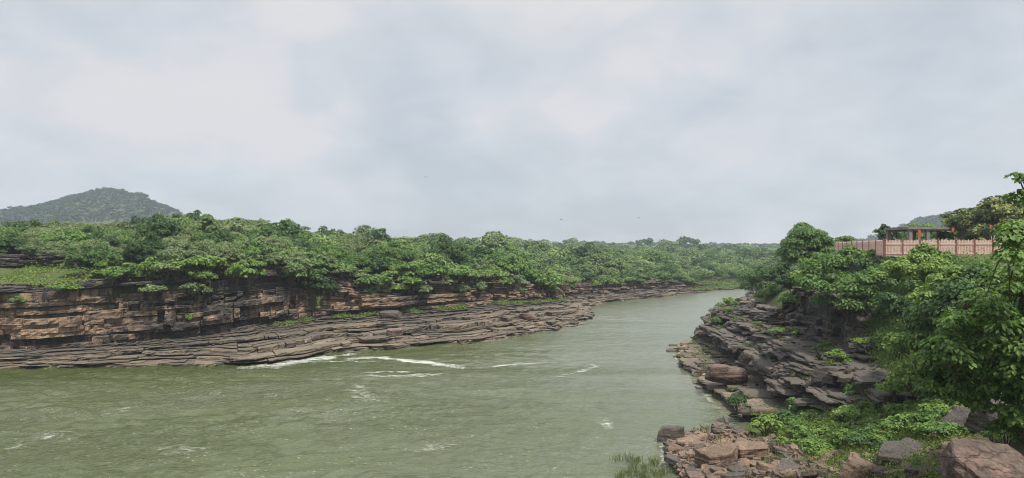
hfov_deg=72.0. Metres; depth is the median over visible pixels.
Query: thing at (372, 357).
foam
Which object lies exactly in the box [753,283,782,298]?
tree
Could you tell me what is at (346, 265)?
shrub
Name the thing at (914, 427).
shrub
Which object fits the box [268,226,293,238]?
rounded tree
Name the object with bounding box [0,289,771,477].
river water
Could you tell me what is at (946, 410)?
shrub
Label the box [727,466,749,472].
sandstone slab
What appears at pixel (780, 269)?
broadleaf tree
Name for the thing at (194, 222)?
spreading tree
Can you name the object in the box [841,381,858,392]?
shrub
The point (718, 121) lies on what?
sky
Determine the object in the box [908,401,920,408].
shrub
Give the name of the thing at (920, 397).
shrub
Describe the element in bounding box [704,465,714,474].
sandstone slab
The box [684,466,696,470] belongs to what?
sandstone slab
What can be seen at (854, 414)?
shrub
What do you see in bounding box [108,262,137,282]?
shrub
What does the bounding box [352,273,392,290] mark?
shrub
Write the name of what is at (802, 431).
shrub
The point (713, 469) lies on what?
sandstone slab
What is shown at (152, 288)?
shrub
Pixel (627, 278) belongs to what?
shrub
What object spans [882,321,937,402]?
tree
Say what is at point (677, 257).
forest
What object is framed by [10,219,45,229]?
rounded tree
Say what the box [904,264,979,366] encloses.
tree
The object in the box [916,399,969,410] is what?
shrub
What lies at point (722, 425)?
sandstone slab
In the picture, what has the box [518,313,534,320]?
boulder
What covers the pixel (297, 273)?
shrub
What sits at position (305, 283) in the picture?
shrub
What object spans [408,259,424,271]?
spreading tree
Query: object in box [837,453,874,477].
boulder
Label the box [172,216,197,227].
bushy tree
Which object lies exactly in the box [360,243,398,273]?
bushy tree
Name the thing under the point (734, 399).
shrub
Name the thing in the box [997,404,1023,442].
shrub
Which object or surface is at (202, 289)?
shrub
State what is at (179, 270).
spreading tree
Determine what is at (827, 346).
shrub
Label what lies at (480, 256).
rounded tree
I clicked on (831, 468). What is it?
sandstone slab
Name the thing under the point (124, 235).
bushy tree
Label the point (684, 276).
shrub
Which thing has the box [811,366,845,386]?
boulder
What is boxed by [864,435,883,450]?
shrub
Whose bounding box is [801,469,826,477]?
sandstone slab
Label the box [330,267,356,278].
shrub
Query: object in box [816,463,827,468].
sandstone slab
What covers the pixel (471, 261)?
bushy tree
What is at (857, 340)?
shrub
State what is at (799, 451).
sandstone slab
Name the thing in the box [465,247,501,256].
rounded tree
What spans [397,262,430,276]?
shrub
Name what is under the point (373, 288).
shrub
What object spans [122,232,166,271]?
rounded tree
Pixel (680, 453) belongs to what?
sandstone slab
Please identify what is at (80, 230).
bushy tree
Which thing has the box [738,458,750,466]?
sandstone slab
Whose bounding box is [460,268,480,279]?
shrub
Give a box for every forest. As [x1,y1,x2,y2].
[0,187,1020,247]
[0,213,1001,279]
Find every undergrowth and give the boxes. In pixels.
[749,308,970,449]
[815,245,1023,398]
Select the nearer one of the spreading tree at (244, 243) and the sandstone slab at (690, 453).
the sandstone slab at (690, 453)
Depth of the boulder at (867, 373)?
50.15 m
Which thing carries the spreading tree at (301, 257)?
on the ground at (316, 301)
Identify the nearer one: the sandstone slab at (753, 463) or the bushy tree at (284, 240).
the sandstone slab at (753, 463)
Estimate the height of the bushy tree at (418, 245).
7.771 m
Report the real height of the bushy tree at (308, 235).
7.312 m
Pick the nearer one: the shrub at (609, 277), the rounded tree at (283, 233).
the rounded tree at (283, 233)
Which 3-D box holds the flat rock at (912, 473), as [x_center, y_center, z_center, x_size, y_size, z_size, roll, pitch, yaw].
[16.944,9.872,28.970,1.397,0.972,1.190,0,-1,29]
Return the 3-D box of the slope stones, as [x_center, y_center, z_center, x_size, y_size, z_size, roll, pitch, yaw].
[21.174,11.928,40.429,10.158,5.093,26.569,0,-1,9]
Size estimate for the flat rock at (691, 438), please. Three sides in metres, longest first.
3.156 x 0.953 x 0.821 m
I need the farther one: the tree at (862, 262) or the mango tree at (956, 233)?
the mango tree at (956, 233)
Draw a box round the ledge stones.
[680,300,876,424]
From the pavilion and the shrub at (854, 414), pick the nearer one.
the shrub at (854, 414)
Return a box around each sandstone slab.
[664,453,680,465]
[668,443,684,451]
[678,451,686,459]
[682,464,693,469]
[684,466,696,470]
[685,451,694,456]
[685,470,704,477]
[694,443,705,450]
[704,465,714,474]
[705,474,717,477]
[710,425,723,429]
[710,466,723,472]
[711,422,726,428]
[711,428,724,432]
[713,470,728,475]
[715,458,732,467]
[717,437,730,442]
[720,472,745,477]
[725,425,735,428]
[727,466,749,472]
[733,426,745,430]
[735,437,748,441]
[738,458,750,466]
[750,460,756,466]
[752,470,762,475]
[755,461,776,470]
[770,460,779,465]
[771,446,786,452]
[771,469,782,477]
[774,451,791,455]
[775,458,799,470]
[781,458,806,463]
[783,443,798,449]
[789,443,797,449]
[796,469,813,477]
[797,449,813,455]
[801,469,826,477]
[808,463,816,467]
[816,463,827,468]
[817,471,835,477]
[828,466,839,472]
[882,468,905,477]
[927,434,941,440]
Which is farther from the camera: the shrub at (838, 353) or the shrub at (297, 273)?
the shrub at (297, 273)
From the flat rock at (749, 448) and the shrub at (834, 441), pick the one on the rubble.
the flat rock at (749, 448)
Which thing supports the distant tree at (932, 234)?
on the ground at (316, 301)
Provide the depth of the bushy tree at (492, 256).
145.58 m
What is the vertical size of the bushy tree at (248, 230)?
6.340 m
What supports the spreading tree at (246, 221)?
on the ground at (316, 301)
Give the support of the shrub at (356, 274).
on the cliff bank at (34, 319)
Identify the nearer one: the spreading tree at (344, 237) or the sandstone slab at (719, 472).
the sandstone slab at (719, 472)
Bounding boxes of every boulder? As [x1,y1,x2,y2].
[379,310,402,319]
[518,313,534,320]
[705,363,747,384]
[711,312,726,324]
[800,323,821,340]
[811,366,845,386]
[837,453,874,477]
[853,370,889,388]
[870,466,889,477]
[936,438,1023,477]
[939,406,970,434]
[964,399,1006,433]
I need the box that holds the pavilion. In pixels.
[884,226,966,254]
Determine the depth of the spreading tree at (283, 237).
134.50 m
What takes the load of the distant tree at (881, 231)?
on the ground at (316, 301)
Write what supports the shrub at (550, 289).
on the cliff bank at (34, 319)
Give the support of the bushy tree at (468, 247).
on the ground at (316, 301)
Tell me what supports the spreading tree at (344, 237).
on the ground at (316, 301)
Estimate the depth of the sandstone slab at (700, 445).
46.59 m
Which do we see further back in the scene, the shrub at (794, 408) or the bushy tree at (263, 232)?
the bushy tree at (263, 232)
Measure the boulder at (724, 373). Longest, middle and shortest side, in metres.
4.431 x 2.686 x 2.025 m
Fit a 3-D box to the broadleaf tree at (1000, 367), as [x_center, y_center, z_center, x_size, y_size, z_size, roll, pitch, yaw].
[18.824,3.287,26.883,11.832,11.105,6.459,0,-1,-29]
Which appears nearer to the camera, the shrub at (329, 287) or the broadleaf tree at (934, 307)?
the broadleaf tree at (934, 307)
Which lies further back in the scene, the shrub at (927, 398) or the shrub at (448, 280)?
the shrub at (448, 280)
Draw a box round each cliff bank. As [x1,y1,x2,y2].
[0,266,739,349]
[735,286,881,359]
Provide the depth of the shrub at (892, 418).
41.05 m
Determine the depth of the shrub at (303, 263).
104.76 m
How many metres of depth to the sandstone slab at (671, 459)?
44.99 m
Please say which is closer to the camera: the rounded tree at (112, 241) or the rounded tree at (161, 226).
the rounded tree at (112, 241)
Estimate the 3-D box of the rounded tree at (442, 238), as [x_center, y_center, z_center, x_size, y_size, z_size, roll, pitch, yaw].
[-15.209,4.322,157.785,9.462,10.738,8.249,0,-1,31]
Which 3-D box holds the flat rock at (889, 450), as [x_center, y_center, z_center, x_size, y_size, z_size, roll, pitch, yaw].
[19.175,10.743,34.345,3.511,1.396,2.029,-6,11,-23]
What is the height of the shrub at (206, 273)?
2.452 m
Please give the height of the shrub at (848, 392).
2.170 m
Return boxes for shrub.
[7,296,26,306]
[43,282,83,296]
[100,265,125,285]
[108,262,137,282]
[113,262,146,282]
[135,256,159,280]
[137,284,167,298]
[153,262,183,282]
[158,258,195,281]
[178,282,205,295]
[180,254,227,280]
[185,313,192,322]
[187,269,218,285]
[188,282,213,301]
[205,260,233,277]
[224,259,266,291]
[224,262,248,284]
[236,256,256,267]
[245,260,266,270]
[254,252,289,268]
[260,259,275,267]
[268,255,284,269]
[278,262,306,287]
[281,264,309,279]
[289,256,312,281]
[297,276,329,300]
[301,267,327,292]
[310,254,329,268]
[311,253,339,275]
[316,263,332,275]
[324,280,340,296]
[328,261,355,275]
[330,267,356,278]
[350,269,366,278]
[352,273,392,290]
[364,284,387,292]
[381,265,404,281]
[383,281,394,285]
[385,283,407,291]
[394,269,416,277]
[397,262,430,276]
[397,270,421,290]
[411,280,432,295]
[414,268,442,278]
[415,273,433,278]
[421,262,451,284]
[438,275,457,291]
[443,268,470,280]
[452,284,469,296]
[453,265,477,283]
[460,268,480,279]
[472,281,487,296]
[475,269,493,281]
[477,268,499,278]
[477,270,491,281]
[492,270,508,279]
[494,267,510,279]
[497,277,512,289]
[505,273,523,288]
[517,279,529,284]
[517,286,527,293]
[523,268,538,282]
[526,272,547,289]
[538,270,550,278]
[539,279,549,289]
[541,276,556,295]
[543,287,556,294]
[544,268,558,276]
[545,276,561,296]
[564,276,581,283]
[565,271,576,276]
[579,272,595,281]
[596,276,606,287]
[601,275,611,286]
[608,278,619,283]
[613,274,623,282]
[621,269,640,276]
[621,273,639,286]
[622,276,635,285]
[626,271,640,281]
[635,281,647,286]
[641,271,651,278]
[645,276,658,283]
[653,272,668,283]
[654,271,669,278]
[665,279,678,284]
[679,272,689,281]
[712,318,724,324]
[722,297,734,302]
[723,393,750,411]
[728,301,740,306]
[748,413,782,435]
[752,321,764,325]
[766,326,792,336]
[771,409,792,422]
[776,436,790,443]
[782,414,813,423]
[784,418,805,424]
[785,397,813,414]
[788,423,810,438]
[788,436,804,445]
[789,420,814,426]
[791,329,801,336]
[794,424,816,434]
[796,430,816,442]
[796,438,834,453]
[798,409,825,417]
[809,434,827,442]
[812,340,834,349]
[812,425,831,434]
[813,432,833,442]
[815,450,829,454]
[821,437,836,447]
[823,420,850,430]
[824,348,847,359]
[827,426,846,445]
[828,404,874,417]
[829,427,857,449]
[835,356,853,362]
[837,419,853,428]
[839,389,858,405]
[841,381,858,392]
[842,406,863,420]
[842,433,869,447]
[847,336,874,343]
[848,424,866,431]
[851,396,869,408]
[855,422,880,434]
[857,411,878,425]
[863,433,887,441]
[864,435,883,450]
[867,331,892,350]
[868,402,883,413]
[869,409,887,419]
[871,428,896,439]
[873,378,912,401]
[877,413,913,434]
[878,341,915,359]
[882,402,905,414]
[884,411,897,415]
[885,364,918,395]
[887,399,911,413]
[888,417,913,433]
[891,399,912,408]
[904,408,944,421]
[905,416,938,433]
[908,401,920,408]
[914,391,928,398]
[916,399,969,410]
[919,395,941,402]
[920,421,973,437]
[943,402,963,414]
[979,430,1002,441]
[984,419,1023,445]
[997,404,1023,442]
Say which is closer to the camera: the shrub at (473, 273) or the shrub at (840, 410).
the shrub at (840, 410)
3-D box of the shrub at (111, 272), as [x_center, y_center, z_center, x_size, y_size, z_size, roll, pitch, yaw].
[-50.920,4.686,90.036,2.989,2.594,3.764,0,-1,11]
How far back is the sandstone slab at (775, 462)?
39.67 m
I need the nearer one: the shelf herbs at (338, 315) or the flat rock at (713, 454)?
the flat rock at (713, 454)
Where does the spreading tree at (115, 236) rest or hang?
on the ground at (316, 301)
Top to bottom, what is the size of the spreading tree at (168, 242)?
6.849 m
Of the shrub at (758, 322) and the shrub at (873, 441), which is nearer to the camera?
the shrub at (873, 441)
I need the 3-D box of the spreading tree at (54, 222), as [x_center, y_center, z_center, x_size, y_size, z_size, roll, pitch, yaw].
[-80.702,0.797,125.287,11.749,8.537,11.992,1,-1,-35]
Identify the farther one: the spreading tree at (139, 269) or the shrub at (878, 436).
the spreading tree at (139, 269)
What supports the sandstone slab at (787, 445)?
on the rubble
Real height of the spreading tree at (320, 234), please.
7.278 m
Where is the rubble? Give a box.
[664,423,832,477]
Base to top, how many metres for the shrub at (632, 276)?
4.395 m
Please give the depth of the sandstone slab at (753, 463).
41.81 m
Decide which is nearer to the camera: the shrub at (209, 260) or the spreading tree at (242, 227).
the shrub at (209, 260)
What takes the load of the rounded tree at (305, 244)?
on the ground at (316, 301)
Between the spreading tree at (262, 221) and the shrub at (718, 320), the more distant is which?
the spreading tree at (262, 221)
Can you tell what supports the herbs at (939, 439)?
on the ground at (316, 301)
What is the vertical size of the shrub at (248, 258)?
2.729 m
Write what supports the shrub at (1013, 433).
on the ground at (316, 301)
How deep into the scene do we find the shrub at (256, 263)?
96.82 m
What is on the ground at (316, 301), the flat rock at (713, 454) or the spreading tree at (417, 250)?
the spreading tree at (417, 250)
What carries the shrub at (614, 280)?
on the cliff bank at (34, 319)
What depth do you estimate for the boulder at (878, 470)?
32.43 m
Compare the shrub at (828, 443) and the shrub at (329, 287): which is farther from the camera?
the shrub at (329, 287)
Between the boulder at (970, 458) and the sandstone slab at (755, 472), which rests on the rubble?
the sandstone slab at (755, 472)
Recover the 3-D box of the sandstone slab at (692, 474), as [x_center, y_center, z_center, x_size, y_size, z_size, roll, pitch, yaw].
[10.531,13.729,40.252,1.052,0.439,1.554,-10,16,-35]
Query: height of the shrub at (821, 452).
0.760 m
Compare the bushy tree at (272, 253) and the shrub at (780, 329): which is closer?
the shrub at (780, 329)
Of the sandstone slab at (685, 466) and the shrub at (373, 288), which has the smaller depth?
the sandstone slab at (685, 466)
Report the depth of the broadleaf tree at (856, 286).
60.97 m
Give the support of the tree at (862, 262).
on the ground at (316, 301)
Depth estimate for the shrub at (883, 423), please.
40.83 m
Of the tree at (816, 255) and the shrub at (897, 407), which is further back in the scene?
the tree at (816, 255)
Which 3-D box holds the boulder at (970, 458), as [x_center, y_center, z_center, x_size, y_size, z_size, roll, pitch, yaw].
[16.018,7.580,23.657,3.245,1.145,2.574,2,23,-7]
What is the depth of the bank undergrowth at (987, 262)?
58.54 m
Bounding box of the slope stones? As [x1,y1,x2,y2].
[764,430,970,477]
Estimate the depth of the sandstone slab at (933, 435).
36.70 m
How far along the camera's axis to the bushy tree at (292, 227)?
146.38 m
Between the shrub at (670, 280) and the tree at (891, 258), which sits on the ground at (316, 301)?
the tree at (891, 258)
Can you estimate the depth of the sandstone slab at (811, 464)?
38.13 m
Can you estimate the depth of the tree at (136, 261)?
100.36 m
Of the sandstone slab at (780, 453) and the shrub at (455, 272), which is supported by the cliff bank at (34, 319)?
the shrub at (455, 272)
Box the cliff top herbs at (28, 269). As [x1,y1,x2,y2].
[0,258,479,286]
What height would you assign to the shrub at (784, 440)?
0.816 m
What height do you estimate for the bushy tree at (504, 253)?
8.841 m
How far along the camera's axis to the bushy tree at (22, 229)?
135.19 m
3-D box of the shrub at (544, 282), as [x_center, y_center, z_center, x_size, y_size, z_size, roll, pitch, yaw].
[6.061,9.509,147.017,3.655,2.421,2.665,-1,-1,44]
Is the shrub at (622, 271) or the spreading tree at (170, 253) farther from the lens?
the shrub at (622, 271)
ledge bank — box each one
[0,254,204,265]
[694,281,920,427]
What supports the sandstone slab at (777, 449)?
on the rubble
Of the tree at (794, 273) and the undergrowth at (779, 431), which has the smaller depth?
the undergrowth at (779, 431)
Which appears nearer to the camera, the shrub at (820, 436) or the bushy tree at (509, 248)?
the shrub at (820, 436)
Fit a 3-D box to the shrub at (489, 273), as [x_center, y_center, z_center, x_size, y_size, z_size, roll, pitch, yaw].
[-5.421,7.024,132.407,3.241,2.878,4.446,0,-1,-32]
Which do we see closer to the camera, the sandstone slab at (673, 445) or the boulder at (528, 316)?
the sandstone slab at (673, 445)
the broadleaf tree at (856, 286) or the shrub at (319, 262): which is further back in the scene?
the shrub at (319, 262)
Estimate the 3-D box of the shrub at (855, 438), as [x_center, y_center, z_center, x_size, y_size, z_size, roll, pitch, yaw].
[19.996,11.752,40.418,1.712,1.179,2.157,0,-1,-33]
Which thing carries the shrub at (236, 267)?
on the cliff bank at (34, 319)
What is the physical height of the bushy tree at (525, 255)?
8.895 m
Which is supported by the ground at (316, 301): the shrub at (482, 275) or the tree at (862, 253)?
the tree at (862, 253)
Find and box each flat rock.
[386,328,402,336]
[657,425,684,442]
[676,433,709,446]
[694,443,738,464]
[735,440,769,458]
[875,437,926,467]
[905,465,940,477]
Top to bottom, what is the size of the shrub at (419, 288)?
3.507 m
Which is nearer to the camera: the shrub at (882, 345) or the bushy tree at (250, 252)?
the shrub at (882, 345)
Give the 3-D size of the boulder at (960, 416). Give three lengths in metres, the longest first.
2.495 x 1.993 x 1.751 m
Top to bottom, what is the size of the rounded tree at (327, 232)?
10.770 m
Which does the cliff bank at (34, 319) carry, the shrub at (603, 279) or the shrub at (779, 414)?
the shrub at (603, 279)
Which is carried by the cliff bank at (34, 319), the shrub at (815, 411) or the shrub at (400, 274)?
the shrub at (400, 274)
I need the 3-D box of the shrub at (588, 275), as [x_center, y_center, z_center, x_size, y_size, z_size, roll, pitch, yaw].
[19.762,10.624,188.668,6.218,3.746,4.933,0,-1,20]
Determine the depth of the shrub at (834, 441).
45.66 m
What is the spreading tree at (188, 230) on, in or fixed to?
on the ground at (316, 301)
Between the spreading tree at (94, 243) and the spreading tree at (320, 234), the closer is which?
the spreading tree at (94, 243)
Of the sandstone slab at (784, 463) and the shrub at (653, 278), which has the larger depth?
the shrub at (653, 278)
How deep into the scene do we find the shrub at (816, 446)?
42.46 m
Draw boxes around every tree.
[0,226,22,249]
[0,231,31,253]
[1,226,33,238]
[2,247,23,253]
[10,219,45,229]
[17,237,75,253]
[19,219,86,237]
[28,245,67,266]
[29,225,77,237]
[29,228,95,252]
[59,242,121,277]
[64,239,114,253]
[66,226,99,238]
[70,227,106,236]
[77,231,122,242]
[78,223,105,232]
[86,262,121,278]
[89,231,122,247]
[96,221,136,232]
[100,227,135,241]
[111,243,145,260]
[119,236,192,273]
[122,215,150,225]
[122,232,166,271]
[130,213,183,238]
[131,258,141,262]
[131,263,154,276]
[141,252,165,273]
[156,246,190,272]
[164,261,199,275]
[165,222,196,236]
[169,265,206,272]
[171,210,201,218]
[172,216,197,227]
[175,237,193,242]
[176,234,190,239]
[185,240,245,270]
[187,239,232,269]
[188,220,224,227]
[189,229,232,245]
[192,214,221,236]
[192,231,241,242]
[219,219,263,227]
[221,225,236,231]
[222,222,258,232]
[230,231,247,238]
[231,239,262,260]
[232,234,245,239]
[232,241,262,259]
[239,229,251,234]
[243,236,293,249]
[246,227,280,239]
[248,218,270,224]
[259,218,300,237]
[262,249,290,265]
[267,235,298,240]
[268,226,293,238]
[273,236,290,247]
[280,252,307,266]
[291,237,317,251]
[293,231,315,240]
[300,226,318,234]
[308,242,350,256]
[312,232,331,237]
[317,226,343,236]
[330,234,360,240]
[337,236,386,268]
[342,252,376,272]
[359,247,384,274]
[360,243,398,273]
[380,239,417,277]
[388,243,422,254]
[399,240,412,247]
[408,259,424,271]
[412,240,427,244]
[412,243,423,247]
[424,241,438,275]
[426,236,470,264]
[427,234,458,245]
[453,260,472,269]
[458,256,473,263]
[464,244,475,252]
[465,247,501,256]
[468,245,494,257]
[471,250,490,258]
[478,253,506,277]
[493,243,518,256]
[493,250,506,255]
[496,254,528,274]
[516,253,530,262]
[549,257,569,263]
[735,265,764,294]
[736,262,777,288]
[736,279,767,293]
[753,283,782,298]
[760,261,793,284]
[773,269,798,291]
[774,222,837,266]
[777,253,890,338]
[788,268,840,285]
[797,252,846,272]
[824,245,857,272]
[834,235,855,241]
[843,257,887,281]
[844,248,886,268]
[867,256,910,290]
[871,253,952,311]
[872,223,904,239]
[873,278,924,331]
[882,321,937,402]
[899,222,945,240]
[902,263,1023,336]
[903,172,1023,443]
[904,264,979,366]
[907,242,955,265]
[935,194,1023,240]
[939,213,985,241]
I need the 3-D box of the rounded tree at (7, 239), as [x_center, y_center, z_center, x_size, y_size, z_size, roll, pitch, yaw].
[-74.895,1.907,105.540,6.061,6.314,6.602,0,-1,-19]
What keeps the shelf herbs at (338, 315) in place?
on the shelf bank at (267, 342)
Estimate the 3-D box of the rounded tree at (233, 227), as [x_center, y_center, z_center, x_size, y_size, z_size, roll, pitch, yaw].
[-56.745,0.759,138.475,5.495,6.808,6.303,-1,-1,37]
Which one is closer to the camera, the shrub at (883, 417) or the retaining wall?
the shrub at (883, 417)
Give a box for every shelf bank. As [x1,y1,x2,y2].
[0,286,749,368]
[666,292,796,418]
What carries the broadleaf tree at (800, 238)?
on the ground at (316, 301)
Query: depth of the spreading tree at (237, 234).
132.55 m
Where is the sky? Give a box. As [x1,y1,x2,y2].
[0,0,1023,243]
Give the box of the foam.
[256,354,607,423]
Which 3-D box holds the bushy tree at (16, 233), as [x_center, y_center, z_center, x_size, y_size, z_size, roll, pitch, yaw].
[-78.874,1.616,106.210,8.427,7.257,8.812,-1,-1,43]
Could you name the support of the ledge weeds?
on the ledge bank at (782, 383)
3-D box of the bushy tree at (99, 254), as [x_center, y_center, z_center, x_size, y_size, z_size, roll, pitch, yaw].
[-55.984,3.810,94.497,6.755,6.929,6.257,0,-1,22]
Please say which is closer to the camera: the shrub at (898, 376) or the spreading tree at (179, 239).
the shrub at (898, 376)
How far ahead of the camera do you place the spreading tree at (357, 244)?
129.85 m
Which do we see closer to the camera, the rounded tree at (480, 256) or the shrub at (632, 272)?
the rounded tree at (480, 256)
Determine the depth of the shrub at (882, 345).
52.66 m
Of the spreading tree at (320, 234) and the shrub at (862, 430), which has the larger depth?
the spreading tree at (320, 234)
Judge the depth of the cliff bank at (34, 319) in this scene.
93.01 m
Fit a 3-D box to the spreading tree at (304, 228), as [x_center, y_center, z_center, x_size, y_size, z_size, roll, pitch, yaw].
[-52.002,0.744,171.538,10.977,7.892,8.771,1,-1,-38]
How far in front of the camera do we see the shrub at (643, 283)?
208.48 m
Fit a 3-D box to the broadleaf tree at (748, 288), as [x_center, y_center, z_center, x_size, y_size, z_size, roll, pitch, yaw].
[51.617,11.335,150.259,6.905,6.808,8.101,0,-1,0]
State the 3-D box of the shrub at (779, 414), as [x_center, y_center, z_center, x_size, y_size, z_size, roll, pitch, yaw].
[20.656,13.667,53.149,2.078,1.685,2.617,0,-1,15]
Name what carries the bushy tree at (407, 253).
on the ground at (316, 301)
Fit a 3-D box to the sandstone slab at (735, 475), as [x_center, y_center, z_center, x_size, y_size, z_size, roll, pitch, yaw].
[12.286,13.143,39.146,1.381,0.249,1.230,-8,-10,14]
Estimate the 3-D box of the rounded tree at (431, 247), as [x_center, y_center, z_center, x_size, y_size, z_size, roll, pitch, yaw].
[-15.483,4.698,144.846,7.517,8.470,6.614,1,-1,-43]
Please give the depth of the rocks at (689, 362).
67.98 m
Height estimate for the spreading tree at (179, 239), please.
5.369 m
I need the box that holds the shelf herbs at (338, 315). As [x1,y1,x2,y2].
[270,293,570,326]
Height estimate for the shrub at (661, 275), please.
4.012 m
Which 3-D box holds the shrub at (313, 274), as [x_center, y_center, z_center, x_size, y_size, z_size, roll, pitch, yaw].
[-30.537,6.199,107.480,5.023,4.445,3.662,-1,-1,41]
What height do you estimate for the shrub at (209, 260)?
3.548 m
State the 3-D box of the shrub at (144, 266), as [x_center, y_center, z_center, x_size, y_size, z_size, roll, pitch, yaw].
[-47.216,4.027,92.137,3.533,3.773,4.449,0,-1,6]
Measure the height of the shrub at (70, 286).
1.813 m
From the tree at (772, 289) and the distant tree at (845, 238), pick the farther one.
the distant tree at (845, 238)
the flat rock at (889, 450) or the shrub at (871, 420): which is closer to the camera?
the flat rock at (889, 450)
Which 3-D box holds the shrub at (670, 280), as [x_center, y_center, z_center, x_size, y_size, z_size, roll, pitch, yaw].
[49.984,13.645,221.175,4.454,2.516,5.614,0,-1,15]
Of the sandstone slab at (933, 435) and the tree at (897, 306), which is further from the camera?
the tree at (897, 306)
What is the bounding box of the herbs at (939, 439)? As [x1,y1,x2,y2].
[783,421,978,477]
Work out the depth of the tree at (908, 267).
56.97 m
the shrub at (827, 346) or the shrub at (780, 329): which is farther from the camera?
the shrub at (780, 329)
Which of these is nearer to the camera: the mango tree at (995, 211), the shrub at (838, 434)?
the shrub at (838, 434)
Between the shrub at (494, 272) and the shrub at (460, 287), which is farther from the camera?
the shrub at (494, 272)
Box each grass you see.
[609,451,675,477]
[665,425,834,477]
[739,426,875,477]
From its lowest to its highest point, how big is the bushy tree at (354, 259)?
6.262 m
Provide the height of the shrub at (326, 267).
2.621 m
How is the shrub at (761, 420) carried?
on the ground at (316, 301)
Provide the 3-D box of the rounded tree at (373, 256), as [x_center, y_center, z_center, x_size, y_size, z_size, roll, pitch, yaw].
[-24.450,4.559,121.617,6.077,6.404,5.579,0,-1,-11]
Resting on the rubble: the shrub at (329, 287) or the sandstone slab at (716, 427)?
the sandstone slab at (716, 427)
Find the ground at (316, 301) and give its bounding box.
[0,191,1023,477]
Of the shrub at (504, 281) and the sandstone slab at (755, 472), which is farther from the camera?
the shrub at (504, 281)
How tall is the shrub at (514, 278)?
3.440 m
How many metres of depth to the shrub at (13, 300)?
86.15 m
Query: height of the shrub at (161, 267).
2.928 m
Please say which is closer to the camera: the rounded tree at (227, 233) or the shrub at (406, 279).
the rounded tree at (227, 233)
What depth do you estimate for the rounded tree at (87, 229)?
111.79 m
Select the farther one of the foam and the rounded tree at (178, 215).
the rounded tree at (178, 215)
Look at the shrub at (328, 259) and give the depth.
110.67 m
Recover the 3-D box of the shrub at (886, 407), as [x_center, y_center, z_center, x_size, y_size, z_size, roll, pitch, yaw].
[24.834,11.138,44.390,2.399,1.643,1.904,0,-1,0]
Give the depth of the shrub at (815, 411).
51.74 m
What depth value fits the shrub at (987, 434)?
31.30 m
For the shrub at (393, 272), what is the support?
on the cliff bank at (34, 319)
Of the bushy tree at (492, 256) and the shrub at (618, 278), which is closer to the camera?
the bushy tree at (492, 256)
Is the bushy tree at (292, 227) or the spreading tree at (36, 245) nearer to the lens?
the spreading tree at (36, 245)
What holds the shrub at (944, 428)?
on the ground at (316, 301)
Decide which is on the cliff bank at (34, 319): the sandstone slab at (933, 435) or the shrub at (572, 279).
the shrub at (572, 279)
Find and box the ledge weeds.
[687,297,846,415]
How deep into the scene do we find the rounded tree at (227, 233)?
108.62 m
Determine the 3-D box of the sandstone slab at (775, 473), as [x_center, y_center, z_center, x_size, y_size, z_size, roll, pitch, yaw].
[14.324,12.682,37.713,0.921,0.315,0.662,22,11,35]
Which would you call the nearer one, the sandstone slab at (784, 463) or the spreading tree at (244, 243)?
the sandstone slab at (784, 463)
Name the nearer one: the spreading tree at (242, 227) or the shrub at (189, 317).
the shrub at (189, 317)
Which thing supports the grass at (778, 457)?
on the ground at (316, 301)
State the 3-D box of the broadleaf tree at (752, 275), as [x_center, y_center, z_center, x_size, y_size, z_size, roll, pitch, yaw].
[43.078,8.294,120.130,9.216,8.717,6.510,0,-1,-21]
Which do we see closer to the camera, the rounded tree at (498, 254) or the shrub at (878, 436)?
the shrub at (878, 436)
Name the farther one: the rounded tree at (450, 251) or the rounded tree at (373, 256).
the rounded tree at (450, 251)
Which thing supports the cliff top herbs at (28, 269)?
on the cliff bank at (34, 319)
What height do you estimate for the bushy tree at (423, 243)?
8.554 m
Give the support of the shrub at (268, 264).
on the cliff bank at (34, 319)
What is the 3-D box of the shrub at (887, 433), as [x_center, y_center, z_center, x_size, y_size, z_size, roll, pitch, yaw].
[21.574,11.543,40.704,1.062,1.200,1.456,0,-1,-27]
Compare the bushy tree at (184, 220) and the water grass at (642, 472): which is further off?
the bushy tree at (184, 220)
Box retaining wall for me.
[846,256,882,270]
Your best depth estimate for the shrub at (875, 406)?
46.42 m
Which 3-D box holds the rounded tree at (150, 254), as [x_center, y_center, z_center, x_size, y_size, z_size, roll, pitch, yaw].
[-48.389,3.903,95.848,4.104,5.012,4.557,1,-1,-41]
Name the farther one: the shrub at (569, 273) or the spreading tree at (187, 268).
the shrub at (569, 273)
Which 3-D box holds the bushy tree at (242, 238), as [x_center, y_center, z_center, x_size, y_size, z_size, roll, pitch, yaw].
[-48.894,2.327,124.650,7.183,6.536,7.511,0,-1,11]
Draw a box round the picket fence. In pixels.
[834,238,1003,256]
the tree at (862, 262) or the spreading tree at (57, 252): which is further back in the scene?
the spreading tree at (57, 252)
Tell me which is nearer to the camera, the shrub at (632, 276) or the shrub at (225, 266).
the shrub at (225, 266)
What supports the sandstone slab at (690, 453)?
on the rubble
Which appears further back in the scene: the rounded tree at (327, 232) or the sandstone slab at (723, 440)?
the rounded tree at (327, 232)
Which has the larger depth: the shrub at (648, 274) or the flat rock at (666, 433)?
the shrub at (648, 274)
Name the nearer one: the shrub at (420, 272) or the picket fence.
the picket fence
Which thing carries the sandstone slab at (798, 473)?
on the rubble
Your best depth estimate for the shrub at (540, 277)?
144.39 m
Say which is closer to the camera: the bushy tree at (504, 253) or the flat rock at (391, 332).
the flat rock at (391, 332)

